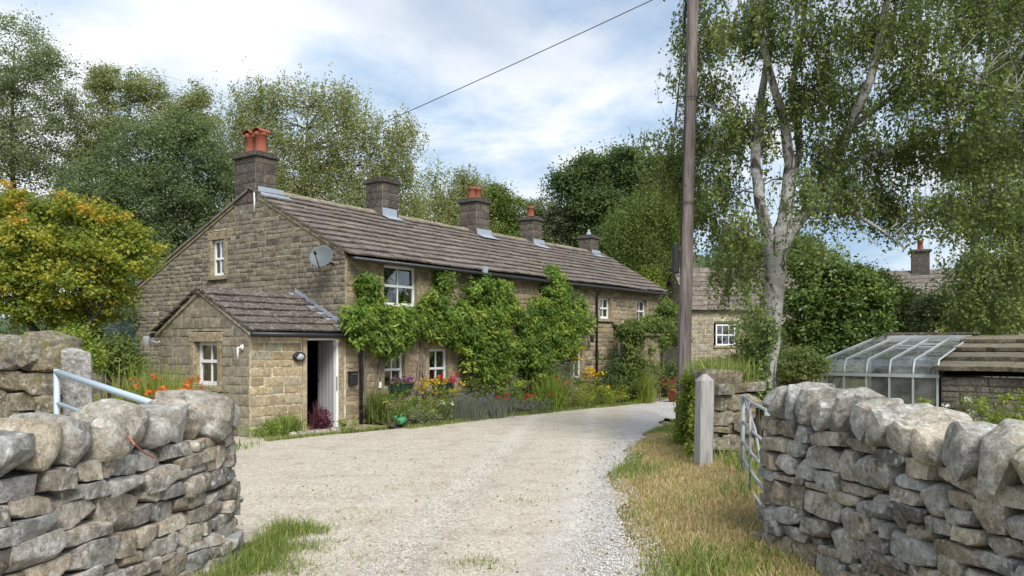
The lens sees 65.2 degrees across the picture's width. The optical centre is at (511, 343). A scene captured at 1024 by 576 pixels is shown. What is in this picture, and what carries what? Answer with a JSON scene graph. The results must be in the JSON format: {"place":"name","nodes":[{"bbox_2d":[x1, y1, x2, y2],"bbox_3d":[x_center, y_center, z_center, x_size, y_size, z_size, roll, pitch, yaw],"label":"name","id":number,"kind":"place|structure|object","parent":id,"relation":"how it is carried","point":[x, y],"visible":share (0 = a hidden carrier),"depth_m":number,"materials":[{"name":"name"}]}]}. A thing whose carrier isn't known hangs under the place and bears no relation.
{"place":"outdoors","nodes":[
{"label":"outdoors","id":0,"kind":"place"},
{"bbox_2d":[0,250,834,344],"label":"hill","id":1,"kind":"structure","parent":0,"point":[694,263],"depth_m":284.73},
{"bbox_2d":[232,399,675,575],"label":"gravel drive","id":2,"kind":"structure","parent":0,"point":[621,425],"depth_m":9.40,"materials":[{"name":"gravel"}]},
{"bbox_2d":[175,511,341,575],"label":"wall foot grass","id":3,"kind":"structure","parent":2,"relation":"on","point":[264,550],"depth_m":6.25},
{"bbox_2d":[235,414,302,437],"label":"green clump","id":4,"kind":"object","parent":2,"relation":"on","point":[268,424],"visible":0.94,"depth_m":15.06,"materials":[{"name":"green plant"}]},
{"bbox_2d":[265,411,307,435],"bbox_3d":[-4.422,1.536,15.537,0.976,0.448,1.194,0,0,0],"label":"sedum","id":5,"kind":"object","parent":2,"relation":"on","point":[293,427],"visible":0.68,"depth_m":15.37,"materials":[{"name":"green plant"}]},
{"bbox_2d":[242,478,562,575],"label":"drive weeds","id":6,"kind":"object","parent":2,"relation":"on","point":[481,564],"visible":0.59,"depth_m":6.35,"materials":[{"name":"green plant"}]},
{"bbox_2d":[260,401,641,440],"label":"border fringe grass","id":7,"kind":"structure","parent":2,"relation":"on","point":[376,428],"depth_m":17.24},
{"bbox_2d":[237,437,693,575],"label":"fallen leaves","id":8,"kind":"object","parent":2,"relation":"on","point":[558,511],"visible":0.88,"depth_m":8.35,"materials":[{"name":"plant"}]},
{"bbox_2d":[661,377,676,401],"bbox_3d":[5.297,1.468,26.112,1.281,0.944,1.239,0,0,0],"label":"flower pot","id":9,"kind":"object","parent":2,"relation":"on","point":[672,392],"visible":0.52,"depth_m":25.98,"materials":[{"name":"ceramic"}]},
{"bbox_2d":[244,442,672,575],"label":"loose gravel","id":10,"kind":"structure","parent":0,"point":[606,561],"depth_m":6.95,"materials":[{"name":"gravel"}]},
{"bbox_2d":[93,359,870,575],"bbox_3d":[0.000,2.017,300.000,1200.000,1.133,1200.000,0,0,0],"label":"ground","id":11,"kind":"structure","parent":0,"point":[854,381],"depth_m":9.64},
{"bbox_2d":[0,330,98,417],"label":"dry stone wall","id":12,"kind":"structure","parent":11,"relation":"on","point":[30,361],"depth_m":8.52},
{"bbox_2d":[0,4,104,333],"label":"tall tree","id":13,"kind":"object","parent":11,"relation":"on","point":[13,151],"visible":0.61,"depth_m":33.72,"materials":[{"name":"green plant"}]},
{"bbox_2d":[0,319,112,337],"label":"back hedge","id":14,"kind":"object","parent":11,"relation":"on","point":[6,332],"visible":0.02,"depth_m":23.82,"materials":[{"name":"green plant"}]},
{"bbox_2d":[61,348,93,415],"bbox_3d":[-4.506,0.888,8.331,0.277,1.684,0.245,-1,1,-23],"label":"stone gatepost","id":15,"kind":"object","parent":11,"relation":"on","point":[76,361],"visible":0.34,"depth_m":8.21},
{"bbox_2d":[53,369,151,413],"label":"field gate","id":16,"kind":"structure","parent":15,"relation":"attached to","point":[57,375],"depth_m":7.77,"materials":[{"name":"metal"}]},
{"bbox_2d":[47,314,116,374],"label":"golden shrub","id":17,"kind":"object","parent":11,"relation":"on","point":[86,346],"visible":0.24,"depth_m":12.47,"materials":[{"name":"green plant"}]},
{"bbox_2d":[0,179,170,339],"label":"maple tree","id":18,"kind":"object","parent":11,"relation":"on","point":[25,269],"visible":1,"depth_m":15.00,"materials":[{"name":"yellow plant"}]},
{"bbox_2d":[54,267,149,398],"bbox_3d":[-11.381,-0.259,21.923,3.480,4.335,2.193,0,0,0],"label":"lilac shrub","id":19,"kind":"object","parent":11,"relation":"on","point":[97,331],"visible":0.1,"depth_m":21.88,"materials":[{"name":"green plant"}]},
{"bbox_2d":[0,389,243,575],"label":"dry stone wall","id":20,"kind":"structure","parent":11,"relation":"on","point":[90,489],"depth_m":4.88,"materials":[{"name":"stone"}]},
{"bbox_2d":[99,309,151,400],"bbox_3d":[-9.258,0.468,19.037,1.261,2.799,1.221,0,0,-24],"label":"blue spruce","id":21,"kind":"object","parent":11,"relation":"on","point":[122,326],"visible":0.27,"depth_m":18.95,"materials":[{"name":"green plant"}]},
{"bbox_2d":[93,329,162,401],"bbox_3d":[-7.402,0.794,15.006,1.649,2.115,1.157,0,0,0],"label":"yew shrub","id":22,"kind":"object","parent":11,"relation":"on","point":[122,346],"visible":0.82,"depth_m":14.85,"materials":[{"name":"green plant"}]},
{"bbox_2d":[50,58,225,384],"bbox_3d":[-16.075,-5.166,35.037,8.047,14.479,3.724,0,0,0],"label":"birch tree","id":23,"kind":"object","parent":11,"relation":"on","point":[102,83],"visible":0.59,"depth_m":34.64,"materials":[{"name":"green plant"}]},
{"bbox_2d":[36,101,243,308],"bbox_3d":[-13.809,-3.446,29.981,8.844,11.048,5.698,0,0,0],"label":"willow tree","id":24,"kind":"object","parent":11,"relation":"on","point":[187,204],"visible":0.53,"depth_m":29.19,"materials":[{"name":"green plant"}]},
{"bbox_2d":[94,356,245,424],"bbox_3d":[-5.151,0.836,11.281,3.209,1.317,2.979,0,0,-20],"label":"crocosmia","id":25,"kind":"object","parent":11,"relation":"on","point":[146,391],"visible":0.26,"depth_m":11.07,"materials":[{"name":"green plant"}]},
{"bbox_2d":[114,368,260,424],"bbox_3d":[-4.742,0.946,11.109,2.091,1.199,1.886,0,0,13],"label":"crocosmia","id":26,"kind":"object","parent":11,"relation":"on","point":[163,387],"visible":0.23,"depth_m":10.90,"materials":[{"name":"orange plant"}]},
{"bbox_2d":[307,401,325,429],"bbox_3d":[-3.984,1.441,16.166,0.544,0.638,0.654,0,0,-11],"label":"heuchera","id":27,"kind":"object","parent":11,"relation":"on","point":[314,423],"visible":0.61,"depth_m":16.09,"materials":[{"name":"purple plant"}]},
{"bbox_2d":[201,56,442,222],"bbox_3d":[-7.697,-4.650,32.032,10.004,13.455,5.305,0,0,0],"label":"weeping birch","id":28,"kind":"object","parent":11,"relation":"on","point":[302,184],"visible":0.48,"depth_m":31.61,"materials":[{"name":"green plant"}]},
{"bbox_2d":[316,407,334,429],"bbox_3d":[-3.718,1.549,15.940,0.414,0.530,0.597,0,0,0],"label":"heuchera","id":29,"kind":"object","parent":11,"relation":"on","point":[326,421],"visible":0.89,"depth_m":15.81,"materials":[{"name":"purple plant"}]},
{"bbox_2d":[135,127,669,436],"bbox_3d":[-2.730,-1.493,24.322,9.860,7.286,17.747,0,0,36],"label":"cottage row","id":30,"kind":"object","parent":11,"relation":"on","point":[239,269],"visible":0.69,"depth_m":18.83,"materials":[{"name":"stone"}]},
{"bbox_2d":[189,332,222,391],"bbox_3d":[-5.970,0.365,16.043,1.160,1.170,0.525,0,0,36],"label":"window","id":31,"kind":"structure","parent":30,"relation":"in","point":[197,340],"depth_m":16.08,"materials":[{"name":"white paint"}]},
{"bbox_2d":[207,230,228,280],"bbox_3d":[-7.207,-2.145,19.705,0.860,1.190,0.205,0,0,36],"label":"window","id":32,"kind":"structure","parent":30,"relation":"in","point":[214,238],"depth_m":19.75,"materials":[{"name":"white paint"}]},
{"bbox_2d":[309,245,333,267],"bbox_3d":[-3.963,-1.825,16.840,0.596,0.505,0.520,0,0,-31],"label":"satellite dish","id":33,"kind":"object","parent":30,"relation":"attached to","point":[321,256],"visible":1,"depth_m":16.92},
{"bbox_2d":[316,341,334,426],"bbox_3d":[-3.987,0.863,17.101,0.117,1.835,0.740,0,0,-41],"label":"door","id":34,"kind":"structure","parent":30,"relation":"in","point":[326,349],"depth_m":17.05,"materials":[{"name":"paint"}]},
{"bbox_2d":[348,371,358,385],"bbox_3d":[-3.376,0.750,17.050,0.135,0.300,0.230,0,0,36],"label":"post box","id":35,"kind":"object","parent":30,"relation":"attached to","point":[352,378],"visible":1,"depth_m":16.99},
{"bbox_2d":[334,268,429,415],"bbox_3d":[-2.779,-0.013,17.444,0.924,3.230,2.568,0,0,36],"label":"wisteria","id":36,"kind":"object","parent":30,"relation":"attached to","point":[377,324],"visible":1,"depth_m":17.23,"materials":[{"name":"green plant"}]},
{"bbox_2d":[380,343,410,394],"bbox_3d":[-2.808,0.570,18.270,0.495,1.160,1.010,0,0,36],"label":"window","id":37,"kind":"structure","parent":30,"relation":"in","point":[391,369],"depth_m":18.45,"materials":[{"name":"white paint"}]},
{"bbox_2d":[378,257,422,311],"bbox_3d":[-2.691,-1.335,18.434,0.495,1.190,1.450,0,0,36],"label":"window","id":38,"kind":"structure","parent":30,"relation":"in","point":[398,287],"depth_m":18.75,"materials":[{"name":"white paint"}]},
{"bbox_2d":[387,374,414,391],"bbox_3d":[-2.506,0.884,18.086,0.414,0.392,0.785,0,0,36],"label":"window box","id":39,"kind":"object","parent":30,"relation":"attached to","point":[396,383],"visible":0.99,"depth_m":18.01,"materials":[{"name":"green plant"}]},
{"bbox_2d":[424,342,451,392],"bbox_3d":[-1.915,0.580,19.495,0.495,1.220,1.060,0,0,36],"label":"window","id":40,"kind":"structure","parent":30,"relation":"in","point":[431,367],"depth_m":19.68,"materials":[{"name":"white paint"}]},
{"bbox_2d":[432,371,457,389],"bbox_3d":[-1.629,0.900,19.280,0.805,0.440,0.410,0,0,-43],"label":"window box","id":41,"kind":"object","parent":30,"relation":"attached to","point":[449,383],"visible":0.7,"depth_m":19.30,"materials":[{"name":"multicoloured plant"}]},
{"bbox_2d":[412,268,529,400],"bbox_3d":[-0.948,-0.184,19.938,0.960,3.283,4.466,0,0,36],"label":"wisteria","id":42,"kind":"object","parent":30,"relation":"attached to","point":[482,339],"visible":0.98,"depth_m":19.91,"materials":[{"name":"green plant"}]},
{"bbox_2d":[508,335,533,407],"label":"flowering plant","id":43,"kind":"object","parent":30,"relation":"in","point":[520,369],"depth_m":22.41,"materials":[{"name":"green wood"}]},
{"bbox_2d":[513,261,598,391],"bbox_3d":[1.292,-0.368,23.019,0.942,4.027,4.237,0,0,36],"label":"wisteria","id":44,"kind":"object","parent":30,"relation":"attached to","point":[560,312],"visible":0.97,"depth_m":22.76,"materials":[{"name":"green plant"}]},
{"bbox_2d":[569,340,586,381],"bbox_3d":[1.920,0.550,24.581,0.310,1.280,1.000,0,0,36],"label":"window","id":45,"kind":"structure","parent":30,"relation":"in","point":[582,364],"depth_m":24.81,"materials":[{"name":"white paint"}]},
{"bbox_2d":[597,292,614,321],"bbox_3d":[2.884,-1.165,26.056,0.495,0.950,1.060,0,0,36],"label":"window","id":46,"kind":"structure","parent":30,"relation":"in","point":[603,296],"depth_m":26.15,"materials":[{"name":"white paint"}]},
{"bbox_2d":[634,295,648,319],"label":"window","id":47,"kind":"structure","parent":30,"relation":"in","point":[638,298],"depth_m":28.33,"materials":[{"name":"white paint"}]},
{"bbox_2d":[610,297,694,394],"bbox_3d":[4.821,0.131,26.989,1.685,3.520,4.746,0,0,36],"label":"rambling rose","id":48,"kind":"object","parent":30,"relation":"attached to","point":[664,322],"visible":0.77,"depth_m":25.95,"materials":[{"name":"green plant"}]},
{"bbox_2d":[399,157,459,225],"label":"slender birch","id":49,"kind":"object","parent":11,"relation":"on","point":[444,217],"visible":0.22,"depth_m":35.72,"materials":[{"name":"green plant"}]},
{"bbox_2d":[429,163,502,233],"bbox_3d":[-2.017,-3.131,37.066,4.005,10.406,3.535,0,0,0],"label":"slender birch","id":50,"kind":"object","parent":11,"relation":"on","point":[462,185],"visible":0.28,"depth_m":36.73,"materials":[{"name":"green plant"}]},
{"bbox_2d":[479,175,548,241],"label":"round tree","id":51,"kind":"object","parent":11,"relation":"on","point":[506,209],"visible":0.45,"depth_m":39.35,"materials":[{"name":"green plant"}]},
{"bbox_2d":[516,191,601,247],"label":"grey tree","id":52,"kind":"object","parent":11,"relation":"on","point":[554,228],"visible":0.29,"depth_m":40.36,"materials":[{"name":"green plant"}]},
{"bbox_2d":[536,135,716,297],"bbox_3d":[6.012,-4.124,40.004,9.776,12.418,5.351,0,0,0],"label":"sycamore tree","id":53,"kind":"object","parent":11,"relation":"on","point":[586,183],"visible":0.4,"depth_m":39.17,"materials":[{"name":"green plant"}]},
{"bbox_2d":[628,259,670,380],"bbox_3d":[5.661,-0.693,33.027,2.235,5.540,2.026,0,0,-10],"label":"hedge tree","id":54,"kind":"object","parent":11,"relation":"on","point":[651,277],"visible":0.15,"depth_m":32.76,"materials":[{"name":"green plant"}]},
{"bbox_2d":[587,183,714,285],"bbox_3d":[5.633,-2.405,33.069,5.875,8.957,3.780,0,0,0],"label":"round tree","id":55,"kind":"object","parent":11,"relation":"on","point":[631,226],"visible":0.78,"depth_m":32.67,"materials":[{"name":"green plant"}]},
{"bbox_2d":[661,357,676,396],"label":"shrub","id":56,"kind":"object","parent":11,"relation":"on","point":[671,369],"visible":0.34,"depth_m":29.84,"materials":[{"name":"green plant"}]},
{"bbox_2d":[666,370,694,445],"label":"ivy","id":57,"kind":"object","parent":11,"relation":"on","point":[684,401],"visible":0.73,"depth_m":12.72,"materials":[{"name":"green plant"}]},
{"bbox_2d":[672,0,698,437],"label":"utility pole","id":58,"kind":"object","parent":11,"relation":"on","point":[687,203],"visible":0.85,"depth_m":12.92,"materials":[{"name":"brown wood"}]},
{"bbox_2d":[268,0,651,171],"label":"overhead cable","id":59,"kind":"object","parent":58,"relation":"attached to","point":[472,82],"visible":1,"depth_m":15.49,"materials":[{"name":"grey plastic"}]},
{"bbox_2d":[677,384,694,458],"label":"ivy","id":60,"kind":"object","parent":11,"relation":"on","point":[690,451],"visible":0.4,"depth_m":11.23,"materials":[{"name":"green plant"}]},
{"bbox_2d":[694,374,713,466],"bbox_3d":[2.519,1.131,10.500,0.190,1.460,0.180,1,0,-14],"label":"wooden gatepost","id":61,"kind":"object","parent":11,"relation":"on","point":[704,418],"visible":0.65,"depth_m":10.42,"materials":[{"name":"grey wood"}]},
{"bbox_2d":[602,423,820,575],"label":"verge grass","id":62,"kind":"structure","parent":11,"relation":"on","point":[630,466],"depth_m":6.33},
{"bbox_2d":[604,427,821,575],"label":"straw grass","id":63,"kind":"structure","parent":11,"relation":"on","point":[668,450],"depth_m":7.97,"materials":[{"name":"plant"}]},
{"bbox_2d":[673,435,763,484],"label":"weeds","id":64,"kind":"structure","parent":11,"relation":"on","point":[729,457],"depth_m":10.30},
{"bbox_2d":[691,368,765,458],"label":"dry stone wall","id":65,"kind":"structure","parent":11,"relation":"on","point":[730,387],"depth_m":10.91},
{"bbox_2d":[672,353,769,382],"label":"wall top grass","id":66,"kind":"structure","parent":65,"relation":"on","point":[718,363],"depth_m":11.36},
{"bbox_2d":[662,254,810,381],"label":"cottage","id":67,"kind":"structure","parent":11,"relation":"on","point":[705,327],"depth_m":36.22,"materials":[{"name":"beige stone"}]},
{"bbox_2d":[713,323,737,347],"bbox_3d":[9.660,-0.345,36.291,1.200,1.110,0.495,0,0,-5],"label":"window","id":68,"kind":"structure","parent":67,"relation":"in","point":[720,339],"depth_m":36.32,"materials":[{"name":"white paint"}]},
{"bbox_2d":[710,301,791,359],"bbox_3d":[7.818,0.125,25.973,3.184,3.730,2.252,0,0,0],"label":"elder shrub","id":69,"kind":"object","parent":11,"relation":"on","point":[746,339],"visible":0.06,"depth_m":25.91,"materials":[{"name":"green plant"}]},
{"bbox_2d":[740,395,769,505],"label":"field gate","id":70,"kind":"structure","parent":11,"relation":"on","point":[744,400],"depth_m":8.43,"materials":[{"name":"metal"}]},
{"bbox_2d":[709,349,816,385],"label":"rusty hedge","id":71,"kind":"object","parent":11,"relation":"on","point":[790,382],"visible":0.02,"depth_m":15.35,"materials":[{"name":"green plant"}]},
{"bbox_2d":[697,226,862,285],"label":"round tree","id":72,"kind":"object","parent":11,"relation":"on","point":[796,241],"visible":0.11,"depth_m":45.30,"materials":[{"name":"green plant"}]},
{"bbox_2d":[776,342,837,385],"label":"variegated shrub","id":73,"kind":"object","parent":11,"relation":"on","point":[797,363],"visible":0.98,"depth_m":14.35,"materials":[{"name":"green plant"}]},
{"bbox_2d":[628,0,1023,441],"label":"birch tree","id":74,"kind":"object","parent":11,"relation":"on","point":[974,18],"visible":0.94,"depth_m":12.04,"materials":[{"name":"green plant"}]},
{"bbox_2d":[734,315,783,447],"bbox_3d":[3.685,0.585,11.886,0.660,2.001,0.794,0,0,0],"label":"ivy","id":75,"kind":"object","parent":74,"relation":"attached to","point":[764,377],"visible":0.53,"depth_m":11.83,"materials":[{"name":"green plant"}]},
{"bbox_2d":[779,243,906,383],"bbox_3d":[7.699,0.051,18.941,3.362,5.137,1.933,0,0,0],"label":"laurel shrub","id":76,"kind":"object","parent":11,"relation":"on","point":[841,313],"visible":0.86,"depth_m":18.70,"materials":[{"name":"green plant"}]},
{"bbox_2d":[750,382,1023,575],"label":"dry stone wall","id":77,"kind":"structure","parent":11,"relation":"on","point":[862,481],"depth_m":5.31,"materials":[{"name":"stone"}]},
{"bbox_2d":[833,258,940,331],"bbox_3d":[10.394,-0.091,21.972,3.464,4.528,2.219,0,0,21],"label":"hazel shrub","id":78,"kind":"object","parent":11,"relation":"on","point":[903,306],"visible":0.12,"depth_m":21.68,"materials":[{"name":"green plant"}]},
{"bbox_2d":[820,332,980,406],"bbox_3d":[8.137,1.110,16.608,2.250,2.720,4.985,0,0,36],"label":"greenhouse","id":79,"kind":"object","parent":11,"relation":"on","point":[902,363],"visible":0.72,"depth_m":17.68,"materials":[{"name":"glass"}]},
{"bbox_2d":[897,284,984,334],"bbox_3d":[11.631,0.377,21.007,3.131,4.003,1.891,0,0,0],"label":"grey shrub","id":80,"kind":"object","parent":11,"relation":"on","point":[921,309],"visible":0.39,"depth_m":20.84,"materials":[{"name":"green plant"}]},
{"bbox_2d":[864,240,1023,379],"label":"cottage","id":81,"kind":"structure","parent":11,"relation":"on","point":[920,273],"depth_m":45.42,"materials":[{"name":"grey"}]},
{"bbox_2d":[941,392,988,421],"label":"nettle","id":82,"kind":"object","parent":11,"relation":"on","point":[965,409],"visible":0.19,"depth_m":8.14,"materials":[{"name":"green plant"}]},
{"bbox_2d":[912,0,1023,335],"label":"birch tree","id":83,"kind":"object","parent":11,"relation":"on","point":[980,301],"visible":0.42,"depth_m":17.84,"materials":[{"name":"green plant"}]},
{"bbox_2d":[932,335,1023,422],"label":"stone shed","id":84,"kind":"structure","parent":11,"relation":"on","point":[969,364],"depth_m":13.87,"materials":[{"name":"brown"}]},
{"bbox_2d":[970,405,1023,424],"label":"nettle","id":85,"kind":"object","parent":11,"relation":"on","point":[979,409],"visible":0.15,"depth_m":8.16,"materials":[{"name":"green plant"}]},
{"bbox_2d":[972,388,1023,423],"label":"nettle","id":86,"kind":"object","parent":11,"relation":"on","point":[1004,400],"visible":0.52,"depth_m":8.21,"materials":[{"name":"green plant"}]},
{"bbox_2d":[982,315,1023,377],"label":"pale shrub","id":87,"kind":"object","parent":11,"relation":"on","point":[1014,330],"visible":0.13,"depth_m":19.91,"materials":[{"name":"green plant"}]},
{"bbox_2d":[364,399,633,427],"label":"flower bed soil","id":88,"kind":"structure","parent":0,"point":[396,425],"depth_m":18.05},
{"bbox_2d":[355,382,409,425],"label":"ornamental grass","id":89,"kind":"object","parent":88,"relation":"on","point":[374,413],"depth_m":17.21,"materials":[{"name":"green plant"}]},
{"bbox_2d":[379,385,438,422],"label":"fern","id":90,"kind":"object","parent":88,"relation":"on","point":[406,408],"visible":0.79,"depth_m":17.61,"materials":[{"name":"green plant"}]},
{"bbox_2d":[392,404,456,423],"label":"heather","id":91,"kind":"object","parent":88,"relation":"on","point":[419,417],"visible":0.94,"depth_m":17.50,"materials":[{"name":"green plant"}]},
{"bbox_2d":[414,375,456,416],"bbox_3d":[-1.686,1.256,18.354,1.105,1.042,0.783,0,0,39],"label":"goldenrod","id":92,"kind":"object","parent":88,"relation":"on","point":[434,401],"visible":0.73,"depth_m":18.40,"materials":[{"name":"yellow plant"}]},
{"bbox_2d":[431,398,457,419],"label":"daisies","id":93,"kind":"object","parent":88,"relation":"on","point":[442,410],"visible":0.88,"depth_m":18.06,"materials":[{"name":"green plant"}]},
{"bbox_2d":[437,380,465,410],"bbox_3d":[-1.459,1.343,19.110,0.921,0.955,0.881,0,0,-28],"label":"goldenrod","id":94,"kind":"object","parent":88,"relation":"on","point":[452,393],"visible":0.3,"depth_m":19.05,"materials":[{"name":"yellow plant"}]},
{"bbox_2d":[440,392,488,420],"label":"lavender","id":95,"kind":"object","parent":88,"relation":"on","point":[467,408],"visible":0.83,"depth_m":18.47,"materials":[{"name":"grey plant"}]},
{"bbox_2d":[454,377,508,400],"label":"shrubby plant","id":96,"kind":"object","parent":88,"relation":"on","point":[483,395],"visible":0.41,"depth_m":19.81,"materials":[{"name":"green plant"}]},
{"bbox_2d":[469,393,514,417],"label":"lavender","id":97,"kind":"object","parent":88,"relation":"on","point":[494,409],"visible":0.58,"depth_m":19.14,"materials":[{"name":"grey plant"}]},
{"bbox_2d":[485,390,539,414],"bbox_3d":[-0.055,1.484,20.052,1.409,0.652,1.461,0,0,22],"label":"catmint","id":98,"kind":"object","parent":88,"relation":"on","point":[511,400],"visible":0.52,"depth_m":20.02,"materials":[{"name":"green plant"}]},
{"bbox_2d":[485,365,542,410],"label":"shrubby plant","id":99,"kind":"object","parent":88,"relation":"on","point":[516,385],"visible":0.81,"depth_m":20.69,"materials":[{"name":"green plant"}]},
{"bbox_2d":[502,391,557,413],"bbox_3d":[0.648,1.512,20.579,1.215,0.596,1.520,0,0,-37],"label":"catmint","id":100,"kind":"object","parent":88,"relation":"on","point":[541,406],"visible":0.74,"depth_m":20.75,"materials":[{"name":"green plant"}]},
{"bbox_2d":[525,372,578,410],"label":"day lily","id":101,"kind":"object","parent":88,"relation":"on","point":[543,391],"visible":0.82,"depth_m":21.35,"materials":[{"name":"green plant"}]},
{"bbox_2d":[534,355,582,406],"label":"shrubby plant","id":102,"kind":"object","parent":88,"relation":"on","point":[557,373],"visible":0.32,"depth_m":22.57,"materials":[{"name":"green plant"}]},
{"bbox_2d":[529,369,591,407],"bbox_3d":[1.349,1.266,22.122,2.147,1.087,2.320,0,0,-16],"label":"crocosmia","id":103,"kind":"object","parent":88,"relation":"on","point":[558,393],"visible":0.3,"depth_m":22.12,"materials":[{"name":"green plant"}]},
{"bbox_2d":[562,342,588,403],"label":"sunflower","id":104,"kind":"object","parent":88,"relation":"on","point":[575,371],"visible":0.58,"depth_m":23.60,"materials":[{"name":"green plant"}]},
{"bbox_2d":[560,383,599,407],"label":"shrubby plant","id":105,"kind":"object","parent":88,"relation":"on","point":[583,389],"visible":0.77,"depth_m":22.57,"materials":[{"name":"green plant"}]},
{"bbox_2d":[579,366,606,403],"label":"sunflower","id":106,"kind":"object","parent":88,"relation":"on","point":[592,371],"visible":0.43,"depth_m":24.60,"materials":[{"name":"yellow plant"}]},
{"bbox_2d":[578,384,635,405],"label":"golden clump","id":107,"kind":"object","parent":88,"relation":"on","point":[600,390],"visible":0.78,"depth_m":23.92,"materials":[{"name":"green plant"}]},
{"bbox_2d":[589,374,639,403],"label":"rusty clump","id":108,"kind":"object","parent":88,"relation":"on","point":[624,387],"visible":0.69,"depth_m":24.70,"materials":[{"name":"green plant"}]},
{"bbox_2d":[593,347,654,400],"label":"porch shrub","id":109,"kind":"object","parent":88,"relation":"on","point":[609,375],"visible":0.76,"depth_m":25.25,"materials":[{"name":"green plant"}]},
{"bbox_2d":[627,368,668,402],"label":"lime shrub","id":110,"kind":"object","parent":88,"relation":"on","point":[645,396],"visible":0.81,"depth_m":25.24,"materials":[{"name":"green plant"}]},
{"bbox_2d":[0,0,1023,317],"label":"sky","id":111,"kind":"structure","parent":0,"point":[515,121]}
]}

